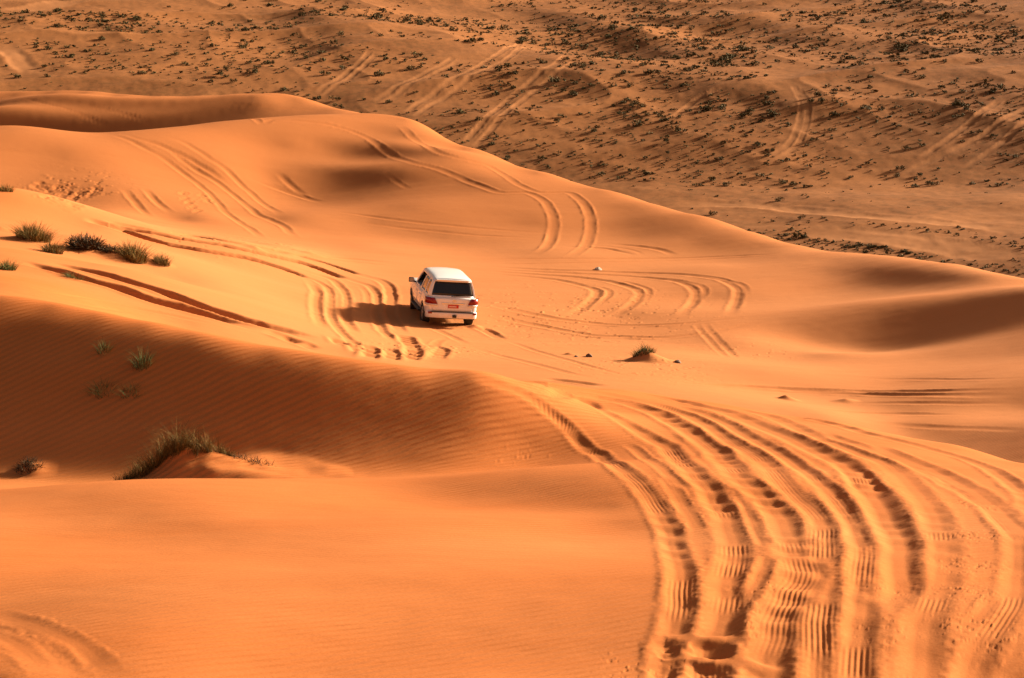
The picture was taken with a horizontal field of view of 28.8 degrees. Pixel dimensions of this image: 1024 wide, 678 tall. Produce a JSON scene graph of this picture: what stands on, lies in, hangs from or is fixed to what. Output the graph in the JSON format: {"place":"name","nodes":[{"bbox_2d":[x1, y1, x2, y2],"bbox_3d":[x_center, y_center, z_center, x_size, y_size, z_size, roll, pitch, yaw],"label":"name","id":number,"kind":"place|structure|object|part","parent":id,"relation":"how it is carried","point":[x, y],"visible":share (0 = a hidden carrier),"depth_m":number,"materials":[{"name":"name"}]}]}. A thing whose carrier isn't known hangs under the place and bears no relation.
{"place":"outdoors","nodes":[
{"label":"outdoors","id":0,"kind":"place"},
{"bbox_2d":[0,0,1023,677],"bbox_3d":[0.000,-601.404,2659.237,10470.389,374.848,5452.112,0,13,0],"label":"sand dunes","id":1,"kind":"structure","parent":0,"point":[802,460],"depth_m":62.01,"materials":[{"name":"orange sand"}]},
{"bbox_2d":[0,182,13,191],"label":"grass tuft","id":2,"kind":"object","parent":1,"relation":"on","point":[3,188],"visible":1,"depth_m":82.36,"materials":[{"name":"plant"}]},
{"bbox_2d":[0,258,18,270],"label":"grass tuft","id":3,"kind":"object","parent":1,"relation":"on","point":[13,266],"visible":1,"depth_m":62.83,"materials":[{"name":"plant"}]},
{"bbox_2d":[11,455,45,475],"bbox_3d":[-7.454,1.946,30.659,0.558,0.245,0.469,0,13,0],"label":"dry bush","id":4,"kind":"object","parent":1,"relation":"on","point":[27,464],"visible":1,"depth_m":30.66,"materials":[{"name":"brown plant"}]},
{"bbox_2d":[1,219,59,242],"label":"grass tuft","id":5,"kind":"object","parent":1,"relation":"on","point":[31,233],"visible":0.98,"depth_m":73.66,"materials":[{"name":"green plant"}]},
{"bbox_2d":[35,238,68,253],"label":"grass tuft","id":6,"kind":"object","parent":1,"relation":"on","point":[54,249],"visible":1,"depth_m":71.40,"materials":[{"name":"plant"}]},
{"bbox_2d":[55,270,92,282],"bbox_3d":[-13.920,-1.925,63.323,1.362,0.576,1.218,0,13,0],"label":"grass tuft","id":7,"kind":"object","parent":1,"relation":"on","point":[70,275],"visible":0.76,"depth_m":63.15,"materials":[{"name":"plant"}]},
{"bbox_2d":[62,232,106,250],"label":"dry bush","id":8,"kind":"object","parent":1,"relation":"on","point":[83,243],"visible":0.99,"depth_m":73.25,"materials":[{"name":"brown plant"}]},
{"bbox_2d":[82,375,115,398],"bbox_3d":[-6.618,0.801,32.002,0.756,0.329,0.801,0,13,0],"label":"grass tuft","id":9,"kind":"object","parent":1,"relation":"on","point":[106,385],"visible":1,"depth_m":32.03,"materials":[{"name":"green plant"}]},
{"bbox_2d":[95,337,118,355],"bbox_3d":[-6.721,0.112,32.801,0.436,0.335,0.511,-12,18,-42],"label":"grass tuft","id":10,"kind":"object","parent":1,"relation":"on","point":[104,347],"visible":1,"depth_m":32.79,"materials":[{"name":"green plant"}]},
{"bbox_2d":[97,243,119,253],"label":"dry bush","id":11,"kind":"object","parent":1,"relation":"on","point":[106,248],"visible":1,"depth_m":73.49,"materials":[{"name":"brown plant"}]},
{"bbox_2d":[113,382,140,398],"bbox_3d":[-6.095,0.821,31.992,0.692,0.292,0.578,0,13,0],"label":"grass tuft","id":12,"kind":"object","parent":1,"relation":"on","point":[129,392],"visible":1,"depth_m":31.94,"materials":[{"name":"green plant"}]},
{"bbox_2d":[110,238,158,263],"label":"grass tuft","id":13,"kind":"object","parent":1,"relation":"on","point":[134,255],"visible":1,"depth_m":73.58,"materials":[{"name":"plant"}]},
{"bbox_2d":[126,343,158,370],"bbox_3d":[-6.048,0.308,32.414,0.781,0.443,0.728,0,13,0],"label":"grass tuft","id":14,"kind":"object","parent":1,"relation":"on","point":[141,359],"visible":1,"depth_m":32.38,"materials":[{"name":"green plant"}]},
{"bbox_2d":[150,253,172,266],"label":"grass tuft","id":15,"kind":"object","parent":1,"relation":"on","point":[161,260],"visible":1,"depth_m":74.07,"materials":[{"name":"plant"}]},
{"bbox_2d":[112,417,235,479],"bbox_3d":[-5.094,1.679,30.024,2.034,1.049,1.189,0,13,0],"label":"grass clump","id":16,"kind":"object","parent":1,"relation":"on","point":[167,452],"visible":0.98,"depth_m":30.06,"materials":[{"name":"green plant"}]},
{"bbox_2d":[229,452,273,465],"bbox_3d":[-3.933,1.818,30.178,0.782,0.246,0.367,0,13,0],"label":"dry stubble","id":17,"kind":"object","parent":1,"relation":"on","point":[258,461],"visible":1,"depth_m":30.18,"materials":[{"name":"brown plant"}]},
{"bbox_2d":[319,70,330,74],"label":"desert shrub","id":18,"kind":"object","parent":1,"relation":"on","point":[327,73],"visible":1,"depth_m":286.72,"materials":[{"name":"green plant"}]},
{"bbox_2d":[328,95,340,99],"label":"desert shrub","id":19,"kind":"object","parent":1,"relation":"on","point":[333,98],"visible":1,"depth_m":275.29,"materials":[{"name":"green plant"}]},
{"bbox_2d":[374,69,384,75],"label":"desert shrub","id":20,"kind":"object","parent":1,"relation":"on","point":[379,73],"visible":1,"depth_m":287.61,"materials":[{"name":"green plant"}]},
{"bbox_2d":[411,51,422,56],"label":"desert shrub","id":21,"kind":"object","parent":1,"relation":"on","point":[414,53],"visible":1,"depth_m":299.59,"materials":[{"name":"green plant"}]},
{"bbox_2d":[409,267,477,324],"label":"off road car","id":22,"kind":"object","parent":1,"relation":"on","point":[442,292],"visible":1,"depth_m":74.69,"materials":[{"name":"white paint"}]},
{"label":"door","id":23,"kind":"part","parent":22,"relation":"part of","materials":[{"name":"white paint"}]},
{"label":"door","id":24,"kind":"part","parent":22,"relation":"part of","materials":[{"name":"white paint"}]},
{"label":"side window","id":25,"kind":"part","parent":22,"relation":"part of","materials":[{"name":"orange glass"}]},
{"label":"side window","id":26,"kind":"part","parent":22,"relation":"part of","materials":[{"name":"orange glass"}]},
{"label":"rear window","id":27,"kind":"part","parent":22,"relation":"part of","materials":[{"name":"black glass"}]},
{"bbox_2d":[495,63,510,69],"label":"desert shrub","id":28,"kind":"object","parent":1,"relation":"on","point":[500,67],"visible":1,"depth_m":288.86,"materials":[{"name":"green plant"}]},
{"bbox_2d":[0,0,1023,276],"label":"desert scrub","id":29,"kind":"object","parent":1,"relation":"on","point":[578,56],"visible":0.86,"depth_m":304.38,"materials":[{"name":"green plant"}]},
{"bbox_2d":[507,70,517,74],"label":"desert shrub","id":30,"kind":"object","parent":1,"relation":"on","point":[515,72],"visible":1,"depth_m":286.82,"materials":[{"name":"green plant"}]},
{"bbox_2d":[548,76,560,81],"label":"desert shrub","id":31,"kind":"object","parent":1,"relation":"on","point":[551,78],"visible":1,"depth_m":283.52,"materials":[{"name":"green plant"}]},
{"bbox_2d":[568,90,577,94],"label":"desert shrub","id":32,"kind":"object","parent":1,"relation":"on","point":[572,92],"visible":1,"depth_m":278.63,"materials":[{"name":"green plant"}]},
{"bbox_2d":[632,119,644,126],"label":"desert shrub","id":33,"kind":"object","parent":1,"relation":"on","point":[637,123],"visible":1,"depth_m":263.17,"materials":[{"name":"green plant"}]},
{"bbox_2d":[635,102,646,107],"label":"desert shrub","id":34,"kind":"object","parent":1,"relation":"on","point":[642,105],"visible":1,"depth_m":271.90,"materials":[{"name":"green plant"}]},
{"bbox_2d":[628,342,656,357],"bbox_3d":[4.228,0.364,64.752,1.140,0.501,1.124,0,13,0],"label":"grass tuft","id":35,"kind":"object","parent":1,"relation":"on","point":[637,353],"visible":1,"depth_m":64.69,"materials":[{"name":"plant"}]},
{"bbox_2d":[643,69,653,73],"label":"desert shrub","id":36,"kind":"object","parent":1,"relation":"on","point":[650,70],"visible":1,"depth_m":287.49,"materials":[{"name":"green plant"}]},
{"bbox_2d":[675,127,687,131],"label":"desert shrub","id":37,"kind":"object","parent":1,"relation":"on","point":[679,129],"visible":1,"depth_m":259.96,"materials":[{"name":"green plant"}]},
{"bbox_2d":[700,105,712,110],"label":"desert shrub","id":38,"kind":"object","parent":1,"relation":"on","point":[708,107],"visible":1,"depth_m":269.21,"materials":[{"name":"green plant"}]},
{"bbox_2d":[710,60,724,65],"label":"desert shrub","id":39,"kind":"object","parent":1,"relation":"on","point":[716,62],"visible":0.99,"depth_m":297.45,"materials":[{"name":"green plant"}]},
{"bbox_2d":[750,61,759,65],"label":"desert shrub","id":40,"kind":"object","parent":1,"relation":"on","point":[751,62],"visible":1,"depth_m":298.34,"materials":[{"name":"green plant"}]},
{"bbox_2d":[755,141,765,145],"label":"desert shrub","id":41,"kind":"object","parent":1,"relation":"on","point":[758,143],"visible":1,"depth_m":254.14,"materials":[{"name":"green plant"}]},
{"bbox_2d":[766,111,776,116],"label":"desert shrub","id":42,"kind":"object","parent":1,"relation":"on","point":[773,113],"visible":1,"depth_m":265.88,"materials":[{"name":"green plant"}]},
{"bbox_2d":[792,230,806,237],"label":"desert shrub","id":43,"kind":"object","parent":1,"relation":"on","point":[798,234],"visible":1,"depth_m":204.43,"materials":[{"name":"green plant"}]},
{"bbox_2d":[813,91,821,95],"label":"desert shrub","id":44,"kind":"object","parent":1,"relation":"on","point":[818,93],"visible":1,"depth_m":271.59,"materials":[{"name":"green plant"}]},
{"bbox_2d":[829,111,840,116],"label":"desert shrub","id":45,"kind":"object","parent":1,"relation":"on","point":[834,113],"visible":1,"depth_m":264.73,"materials":[{"name":"green plant"}]},
{"bbox_2d":[832,10,847,14],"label":"desert shrub","id":46,"kind":"object","parent":1,"relation":"on","point":[841,12],"visible":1,"depth_m":355.51,"materials":[{"name":"green plant"}]},
{"bbox_2d":[854,60,865,64],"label":"desert shrub","id":47,"kind":"object","parent":1,"relation":"on","point":[859,62],"visible":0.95,"depth_m":295.72,"materials":[{"name":"green plant"}]},
{"bbox_2d":[894,43,910,49],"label":"desert shrub","id":48,"kind":"object","parent":1,"relation":"on","point":[905,45],"visible":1,"depth_m":310.79,"materials":[{"name":"green plant"}]},
{"bbox_2d":[934,4,946,8],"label":"desert shrub","id":49,"kind":"object","parent":1,"relation":"on","point":[936,6],"visible":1,"depth_m":351.74,"materials":[{"name":"green plant"}]},
{"bbox_2d":[936,13,949,20],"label":"desert shrub","id":50,"kind":"object","parent":1,"relation":"on","point":[940,18],"visible":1,"depth_m":340.88,"materials":[{"name":"green plant"}]},
{"bbox_2d":[997,83,1005,89],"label":"desert shrub","id":51,"kind":"object","parent":1,"relation":"on","point":[1001,86],"visible":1,"depth_m":272.53,"materials":[{"name":"green plant"}]}
]}

